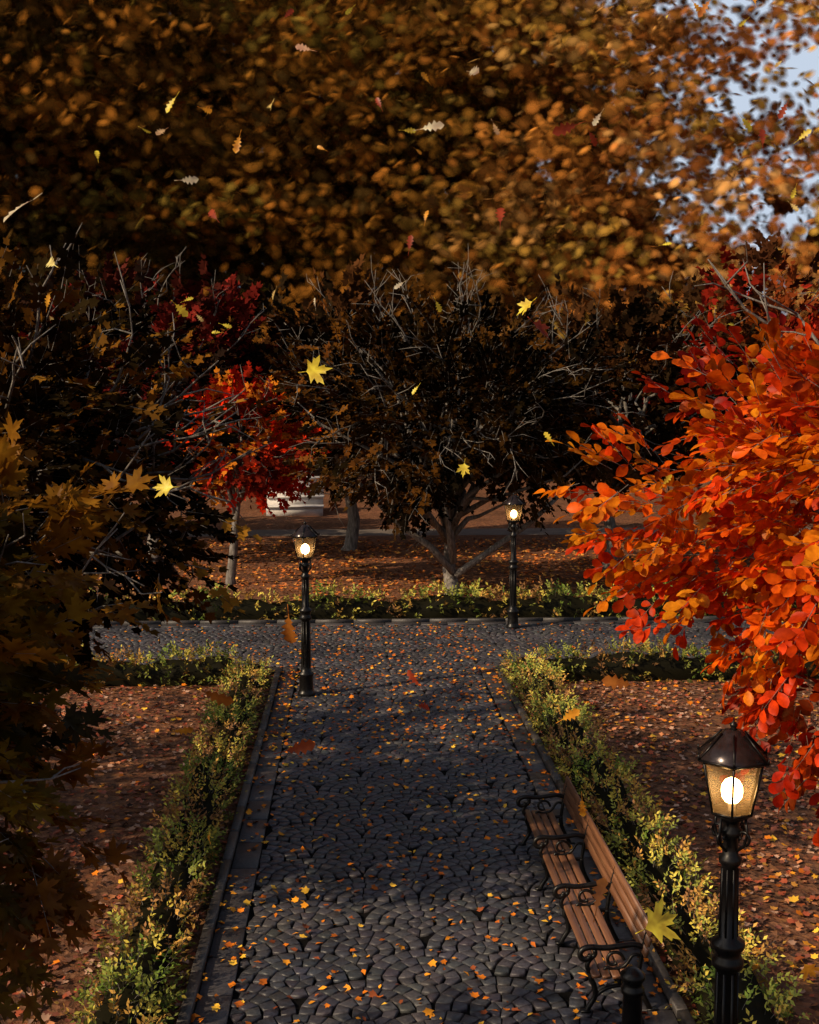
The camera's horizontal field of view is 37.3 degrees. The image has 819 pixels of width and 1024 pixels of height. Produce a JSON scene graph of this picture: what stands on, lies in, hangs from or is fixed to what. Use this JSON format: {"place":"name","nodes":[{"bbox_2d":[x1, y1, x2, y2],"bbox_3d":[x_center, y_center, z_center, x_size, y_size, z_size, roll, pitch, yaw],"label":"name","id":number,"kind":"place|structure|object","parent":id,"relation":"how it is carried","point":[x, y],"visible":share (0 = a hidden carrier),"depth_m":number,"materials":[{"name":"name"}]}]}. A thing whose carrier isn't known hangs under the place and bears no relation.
{"place":"outdoors","nodes":[
{"label":"outdoors","id":0,"kind":"place"},
{"bbox_2d":[0,468,818,1023],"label":"ground","id":1,"kind":"structure","parent":0,"point":[254,518],"depth_m":20.84,"materials":[{"name":"soil"}]},
{"bbox_2d":[0,279,134,478],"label":"dark autumn tree","id":2,"kind":"object","parent":1,"relation":"on","point":[23,331],"depth_m":48.15,"materials":[{"name":"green plant"}]},
{"bbox_2d":[0,412,156,1023],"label":"ochre maple tree","id":3,"kind":"object","parent":1,"relation":"on","point":[52,886],"visible":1,"depth_m":5.61,"materials":[{"name":"orange plant"}]},
{"bbox_2d":[0,222,271,710],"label":"brown maple tree","id":4,"kind":"object","parent":1,"relation":"on","point":[58,431],"visible":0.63,"depth_m":13.02,"materials":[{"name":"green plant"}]},
{"bbox_2d":[61,638,238,689],"bbox_3d":[-8.414,3.230,25.170,9.779,1.068,1.380,0,6,-3],"label":"hedge","id":5,"kind":"object","parent":1,"relation":"on","point":[202,671],"visible":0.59,"depth_m":25.05,"materials":[{"name":"green plant"}]},
{"bbox_2d":[9,247,307,561],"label":"dark red tree","id":6,"kind":"object","parent":1,"relation":"on","point":[238,309],"visible":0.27,"depth_m":42.19,"materials":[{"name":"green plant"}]},
{"bbox_2d":[54,649,276,1023],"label":"hedge","id":7,"kind":"object","parent":1,"relation":"on","point":[137,977],"visible":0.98,"depth_m":14.26,"materials":[{"name":"green plant"}]},
{"bbox_2d":[162,361,331,584],"bbox_3d":[-5.135,-1.163,38.154,5.520,7.223,5.090,0,6,-3],"label":"red maple tree","id":8,"kind":"object","parent":1,"relation":"on","point":[259,480],"visible":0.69,"depth_m":37.52,"materials":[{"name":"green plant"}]},
{"bbox_2d":[266,476,323,515],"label":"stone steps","id":9,"kind":"structure","parent":1,"relation":"on","point":[313,506],"depth_m":60.36,"materials":[{"name":"grey stone"}]},
{"bbox_2d":[211,254,479,550],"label":"dark autumn tree","id":10,"kind":"object","parent":1,"relation":"on","point":[278,325],"visible":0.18,"depth_m":45.27,"materials":[{"name":"brown plant"}]},
{"bbox_2d":[0,0,818,471],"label":"distant forest","id":11,"kind":"object","parent":1,"relation":"on","point":[82,82],"visible":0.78,"depth_m":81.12,"materials":[{"name":"brown plant"}]},
{"bbox_2d":[0,537,818,1023],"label":"fallen leaves","id":12,"kind":"object","parent":1,"relation":"on","point":[758,919],"visible":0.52,"depth_m":19.50,"materials":[{"name":"orange plant"}]},
{"bbox_2d":[94,615,770,1023],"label":"kerb","id":13,"kind":"structure","parent":1,"relation":"on","point":[680,1009],"depth_m":17.89,"materials":[{"name":"grey stone"}]},
{"bbox_2d":[249,249,648,595],"bbox_3d":[1.195,-2.574,36.063,11.689,10.470,10.251,0,6,-3],"label":"dark autumn tree","id":14,"kind":"object","parent":1,"relation":"on","point":[422,475],"visible":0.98,"depth_m":34.33,"materials":[{"name":"brown plant"}]},
{"bbox_2d":[88,575,817,623],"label":"hedge","id":15,"kind":"object","parent":1,"relation":"on","point":[559,603],"visible":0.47,"depth_m":32.24,"materials":[{"name":"green plant"}]},
{"bbox_2d":[471,272,770,569],"bbox_3d":[7.069,-2.962,41.072,10.101,10.378,10.238,5,7,39],"label":"dark autumn tree","id":16,"kind":"object","parent":1,"relation":"on","point":[642,316],"visible":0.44,"depth_m":39.72,"materials":[{"name":"brown plant"}]},
{"bbox_2d":[496,644,816,1023],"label":"hedge","id":17,"kind":"object","parent":1,"relation":"on","point":[650,870],"visible":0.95,"depth_m":14.92,"materials":[{"name":"green plant"}]},
{"bbox_2d":[534,240,818,846],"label":"red orange tree","id":18,"kind":"object","parent":1,"relation":"on","point":[765,517],"visible":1,"depth_m":9.54,"materials":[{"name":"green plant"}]},
{"bbox_2d":[538,635,818,683],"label":"hedge","id":19,"kind":"object","parent":1,"relation":"on","point":[660,664],"visible":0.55,"depth_m":25.53,"materials":[{"name":"green plant"}]},
{"bbox_2d":[611,227,818,557],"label":"dark red tree","id":20,"kind":"object","parent":1,"relation":"on","point":[769,255],"visible":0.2,"depth_m":43.79,"materials":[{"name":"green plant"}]},
{"bbox_2d":[3,0,818,980],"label":"falling leaves","id":21,"kind":"object","parent":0,"point":[659,922],"visible":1,"depth_m":7.01,"materials":[{"name":"yellow plant"}]},
{"bbox_2d":[55,620,815,1023],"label":"cobblestone path","id":22,"kind":"structure","parent":0,"point":[419,928],"depth_m":16.07,"materials":[{"name":"grey stone"}]},
{"bbox_2d":[290,521,318,696],"bbox_3d":[-2.057,1.923,24.028,0.562,3.540,0.603,0,6,-3],"label":"street lamp","id":23,"kind":"object","parent":22,"relation":"on","point":[306,672],"visible":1,"depth_m":23.97,"materials":[{"name":"black metal"}]},
{"bbox_2d":[502,493,524,628],"bbox_3d":[2.655,1.246,31.023,0.605,3.540,0.556,0,6,-3],"label":"street lamp","id":24,"kind":"object","parent":22,"relation":"on","point":[513,528],"visible":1,"depth_m":30.96,"materials":[{"name":"black metal"}]},
{"bbox_2d":[516,776,657,1012],"bbox_3d":[1.908,4.209,13.924,0.790,0.922,4.660,0,6,-3],"label":"park bench","id":25,"kind":"object","parent":22,"relation":"on","point":[621,892],"visible":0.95,"depth_m":13.19,"materials":[{"name":"brown wood"}]},
{"bbox_2d":[620,966,644,1023],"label":"bollard","id":26,"kind":"object","parent":22,"relation":"on","point":[632,986],"visible":1,"depth_m":10.75,"materials":[{"name":"black metal"}]},
{"bbox_2d":[697,718,769,1023],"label":"street lamp","id":27,"kind":"object","parent":22,"relation":"on","point":[733,748],"visible":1,"depth_m":9.33,"materials":[{"name":"black metal"}]},
{"bbox_2d":[113,527,810,536],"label":"distant road","id":28,"kind":"structure","parent":0,"point":[492,531],"depth_m":52.98,"materials":[{"name":"grey asphalt"}]},
{"bbox_2d":[537,0,818,313],"label":"sky","id":29,"kind":"structure","parent":0,"point":[805,61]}
]}

